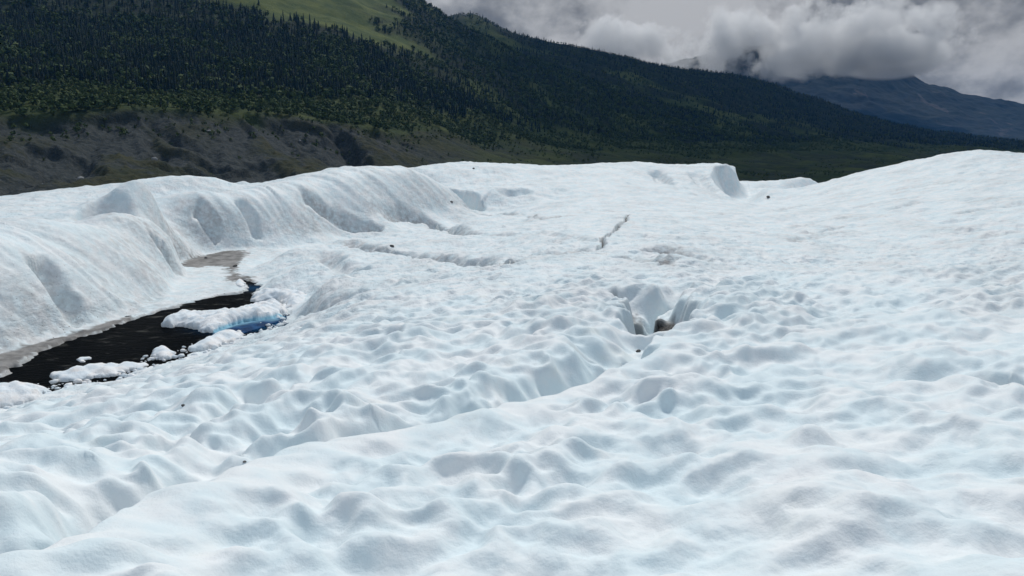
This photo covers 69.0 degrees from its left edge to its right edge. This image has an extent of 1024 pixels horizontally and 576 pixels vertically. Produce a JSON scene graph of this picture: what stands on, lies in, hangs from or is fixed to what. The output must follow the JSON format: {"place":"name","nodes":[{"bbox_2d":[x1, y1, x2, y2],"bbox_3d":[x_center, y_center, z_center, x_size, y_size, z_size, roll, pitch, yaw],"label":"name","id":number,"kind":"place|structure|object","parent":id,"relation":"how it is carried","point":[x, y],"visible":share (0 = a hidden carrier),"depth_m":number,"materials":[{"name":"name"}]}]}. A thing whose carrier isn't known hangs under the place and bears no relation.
{"place":"outdoors","nodes":[
{"label":"outdoors","id":0,"kind":"place"},
{"bbox_2d":[0,280,289,390],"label":"meltwater pool","id":1,"kind":"structure","parent":0,"point":[137,340],"depth_m":17.21,"materials":[{"name":"black liquid"}]},
{"bbox_2d":[0,380,48,407],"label":"ice floe","id":2,"kind":"object","parent":1,"relation":"on","point":[13,393],"visible":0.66,"depth_m":13.09,"materials":[{"name":"white ice"}]},
{"bbox_2d":[76,357,90,361],"bbox_3d":[-9.142,1.593,15.876,0.270,0.204,0.360,0,10,0],"label":"ice floe","id":3,"kind":"object","parent":1,"relation":"on","point":[80,359],"visible":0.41,"depth_m":15.86,"materials":[{"name":"white ice"}]},
{"bbox_2d":[50,361,148,381],"bbox_3d":[-8.251,1.677,14.937,1.753,0.356,0.934,-5,11,-28],"label":"ice floe","id":4,"kind":"object","parent":1,"relation":"on","point":[93,370],"visible":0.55,"depth_m":14.67,"materials":[{"name":"white ice"}]},
{"bbox_2d":[3,313,293,408],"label":"ice crumbs","id":5,"kind":"object","parent":1,"relation":"on","point":[123,372],"visible":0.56,"depth_m":15.08,"materials":[{"name":"white ice"}]},
{"bbox_2d":[152,345,175,359],"bbox_3d":[-7.604,1.459,16.273,0.955,0.333,0.477,10,14,44],"label":"ice floe","id":6,"kind":"object","parent":1,"relation":"on","point":[161,352],"visible":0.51,"depth_m":16.08,"materials":[{"name":"white ice"}]},
{"bbox_2d":[188,329,243,351],"bbox_3d":[-6.829,1.228,17.398,0.810,0.408,1.755,0,10,0],"label":"ice floe","id":7,"kind":"object","parent":1,"relation":"on","point":[216,340],"visible":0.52,"depth_m":17.05,"materials":[{"name":"white ice"}]},
{"bbox_2d":[161,298,284,334],"bbox_3d":[-7.234,0.772,19.715,3.537,0.521,3.290,-8,13,-40],"label":"ice floe","id":8,"kind":"object","parent":1,"relation":"on","point":[247,318],"visible":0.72,"depth_m":19.21,"materials":[{"name":"white ice"}]},
{"bbox_2d":[235,279,246,286],"bbox_3d":[-9.266,-0.105,25.415,0.398,0.321,1.412,-4,11,-24],"label":"ice floe","id":9,"kind":"object","parent":1,"relation":"on","point":[240,282],"visible":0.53,"depth_m":25.31,"materials":[{"name":"white ice"}]},
{"bbox_2d":[250,288,306,307],"bbox_3d":[-6.950,0.293,22.592,3.171,0.493,1.557,9,13,42],"label":"ice floe","id":10,"kind":"object","parent":1,"relation":"on","point":[290,298],"visible":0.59,"depth_m":22.38,"materials":[{"name":"white ice"}]},
{"bbox_2d":[279,304,287,313],"bbox_3d":[-6.431,0.637,20.971,0.268,0.362,1.123,-2,10,-12],"label":"ice floe","id":11,"kind":"object","parent":1,"relation":"on","point":[283,308],"visible":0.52,"depth_m":20.63,"materials":[{"name":"white ice"}]},
{"bbox_2d":[0,150,1023,575],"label":"glacier","id":12,"kind":"object","parent":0,"point":[816,378],"visible":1,"depth_m":7.10,"materials":[{"name":"white ice"}]},
{"bbox_2d":[0,0,1023,195],"bbox_3d":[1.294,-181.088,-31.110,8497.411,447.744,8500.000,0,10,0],"label":"hillside","id":13,"kind":"structure","parent":0,"point":[98,155],"depth_m":748.92,"materials":[{"name":"green plant"}]},
{"bbox_2d":[0,61,9,66],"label":"shrub","id":14,"kind":"object","parent":13,"relation":"on","point":[4,63],"visible":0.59,"depth_m":473.34,"materials":[{"name":"green plant"}]},
{"bbox_2d":[5,68,11,86],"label":"spruce tree","id":15,"kind":"object","parent":13,"relation":"on","point":[7,82],"visible":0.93,"depth_m":427.79,"materials":[{"name":"green plant"}]},
{"bbox_2d":[4,101,14,109],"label":"shrub","id":16,"kind":"object","parent":13,"relation":"on","point":[8,104],"visible":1,"depth_m":344.90,"materials":[{"name":"green plant"}]},
{"bbox_2d":[4,72,15,84],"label":"shrub","id":17,"kind":"object","parent":13,"relation":"on","point":[11,77],"visible":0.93,"depth_m":429.04,"materials":[{"name":"green plant"}]},
{"bbox_2d":[3,67,17,76],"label":"shrub","id":18,"kind":"object","parent":13,"relation":"on","point":[11,70],"visible":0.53,"depth_m":450.35,"materials":[{"name":"green plant"}]},
{"bbox_2d":[17,63,21,75],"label":"spruce tree","id":19,"kind":"object","parent":13,"relation":"on","point":[19,72],"visible":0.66,"depth_m":448.93,"materials":[{"name":"green plant"}]},
{"bbox_2d":[17,75,27,83],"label":"shrub","id":20,"kind":"object","parent":13,"relation":"on","point":[22,78],"visible":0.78,"depth_m":432.21,"materials":[{"name":"green plant"}]},
{"bbox_2d":[19,106,27,114],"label":"shrub","id":21,"kind":"object","parent":13,"relation":"on","point":[22,109],"visible":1,"depth_m":340.61,"materials":[{"name":"green plant"}]},
{"bbox_2d":[24,66,32,73],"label":"shrub","id":22,"kind":"object","parent":13,"relation":"on","point":[29,70],"visible":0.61,"depth_m":465.38,"materials":[{"name":"green plant"}]},
{"bbox_2d":[36,91,44,99],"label":"shrub","id":23,"kind":"object","parent":13,"relation":"on","point":[39,95],"visible":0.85,"depth_m":379.61,"materials":[{"name":"green plant"}]},
{"bbox_2d":[52,64,56,79],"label":"spruce tree","id":24,"kind":"object","parent":13,"relation":"on","point":[54,69],"visible":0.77,"depth_m":458.43,"materials":[{"name":"green plant"}]},
{"bbox_2d":[53,101,62,108],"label":"shrub","id":25,"kind":"object","parent":13,"relation":"on","point":[58,103],"visible":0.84,"depth_m":350.73,"materials":[{"name":"green plant"}]},
{"bbox_2d":[55,69,65,80],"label":"shrub","id":26,"kind":"object","parent":13,"relation":"on","point":[59,73],"visible":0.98,"depth_m":454.12,"materials":[{"name":"green plant"}]},
{"bbox_2d":[57,106,68,113],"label":"shrub","id":27,"kind":"object","parent":13,"relation":"on","point":[63,109],"visible":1,"depth_m":345.39,"materials":[{"name":"green plant"}]},
{"bbox_2d":[58,96,67,102],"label":"shrub","id":28,"kind":"object","parent":13,"relation":"on","point":[64,99],"visible":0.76,"depth_m":362.42,"materials":[{"name":"green plant"}]},
{"bbox_2d":[60,92,69,96],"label":"shrub","id":29,"kind":"object","parent":13,"relation":"on","point":[65,94],"visible":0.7,"depth_m":380.71,"materials":[{"name":"green plant"}]},
{"bbox_2d":[67,102,76,110],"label":"shrub","id":30,"kind":"object","parent":13,"relation":"on","point":[72,105],"visible":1,"depth_m":349.45,"materials":[{"name":"green plant"}]},
{"bbox_2d":[67,100,78,108],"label":"shrub","id":31,"kind":"object","parent":13,"relation":"on","point":[75,101],"visible":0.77,"depth_m":352.68,"materials":[{"name":"green plant"}]},
{"bbox_2d":[78,65,81,79],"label":"spruce tree","id":32,"kind":"object","parent":13,"relation":"on","point":[80,73],"visible":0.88,"depth_m":468.07,"materials":[{"name":"green plant"}]},
{"bbox_2d":[82,102,90,110],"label":"shrub","id":33,"kind":"object","parent":13,"relation":"on","point":[86,105],"visible":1,"depth_m":353.58,"materials":[{"name":"green plant"}]},
{"bbox_2d":[83,51,91,60],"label":"shrub","id":34,"kind":"object","parent":13,"relation":"on","point":[85,55],"visible":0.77,"depth_m":569.33,"materials":[{"name":"green plant"}]},
{"bbox_2d":[94,100,103,107],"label":"shrub","id":35,"kind":"object","parent":13,"relation":"on","point":[99,103],"visible":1,"depth_m":360.92,"materials":[{"name":"green plant"}]},
{"bbox_2d":[119,75,131,84],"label":"shrub","id":36,"kind":"object","parent":13,"relation":"on","point":[122,80],"visible":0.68,"depth_m":465.08,"materials":[{"name":"green plant"}]},
{"bbox_2d":[121,96,130,103],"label":"shrub","id":37,"kind":"object","parent":13,"relation":"on","point":[125,99],"visible":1,"depth_m":375.58,"materials":[{"name":"green plant"}]},
{"bbox_2d":[152,75,155,90],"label":"spruce tree","id":38,"kind":"object","parent":13,"relation":"on","point":[154,84],"visible":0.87,"depth_m":470.87,"materials":[{"name":"green plant"}]},
{"bbox_2d":[159,52,167,59],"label":"shrub","id":39,"kind":"object","parent":13,"relation":"on","point":[161,54],"visible":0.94,"depth_m":602.68,"materials":[{"name":"green plant"}]},
{"bbox_2d":[167,77,170,90],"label":"spruce tree","id":40,"kind":"object","parent":13,"relation":"on","point":[168,84],"visible":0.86,"depth_m":487.79,"materials":[{"name":"green plant"}]},
{"bbox_2d":[177,99,187,105],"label":"shrub","id":41,"kind":"object","parent":13,"relation":"on","point":[183,103],"visible":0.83,"depth_m":391.01,"materials":[{"name":"green plant"}]},
{"bbox_2d":[193,104,202,112],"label":"shrub","id":42,"kind":"object","parent":13,"relation":"on","point":[195,107],"visible":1,"depth_m":391.15,"materials":[{"name":"green plant"}]},
{"bbox_2d":[253,87,261,94],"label":"shrub","id":43,"kind":"object","parent":13,"relation":"on","point":[257,91],"visible":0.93,"depth_m":522.73,"materials":[{"name":"green plant"}]},
{"bbox_2d":[263,69,271,75],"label":"shrub","id":44,"kind":"object","parent":13,"relation":"on","point":[268,72],"visible":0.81,"depth_m":602.53,"materials":[{"name":"green plant"}]},
{"bbox_2d":[275,90,282,96],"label":"shrub","id":45,"kind":"object","parent":13,"relation":"on","point":[279,93],"visible":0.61,"depth_m":525.15,"materials":[{"name":"green plant"}]},
{"bbox_2d":[289,91,296,98],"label":"shrub","id":46,"kind":"object","parent":13,"relation":"on","point":[292,93],"visible":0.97,"depth_m":533.53,"materials":[{"name":"green plant"}]},
{"bbox_2d":[355,88,363,95],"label":"shrub","id":47,"kind":"object","parent":13,"relation":"on","point":[359,92],"visible":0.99,"depth_m":601.33,"materials":[{"name":"green plant"}]},
{"bbox_2d":[0,0,787,149],"bbox_3d":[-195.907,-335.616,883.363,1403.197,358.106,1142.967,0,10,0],"label":"spruce forest","id":48,"kind":"object","parent":13,"relation":"on","point":[147,48],"visible":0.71,"depth_m":728.89,"materials":[{"name":"green plant"}]},
{"bbox_2d":[0,0,1023,180],"bbox_3d":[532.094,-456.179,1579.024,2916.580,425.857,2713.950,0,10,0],"label":"shrub thicket","id":49,"kind":"object","parent":13,"relation":"on","point":[264,103],"visible":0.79,"depth_m":772.78,"materials":[{"name":"green plant"}]},
{"bbox_2d":[445,11,1023,151],"bbox_3d":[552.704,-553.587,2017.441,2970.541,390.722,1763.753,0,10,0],"label":"distant forest","id":50,"kind":"object","parent":13,"relation":"on","point":[779,106],"visible":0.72,"depth_m":1971.25,"materials":[{"name":"green plant"}]},
{"bbox_2d":[426,0,1023,103],"label":"sky","id":51,"kind":"structure","parent":0,"point":[970,47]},
{"bbox_2d":[663,41,1023,139],"bbox_3d":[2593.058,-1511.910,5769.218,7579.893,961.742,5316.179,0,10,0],"label":"mountain","id":52,"kind":"structure","parent":0,"point":[862,80],"depth_m":5743.99,"materials":[{"name":"blue stone"}]}
]}

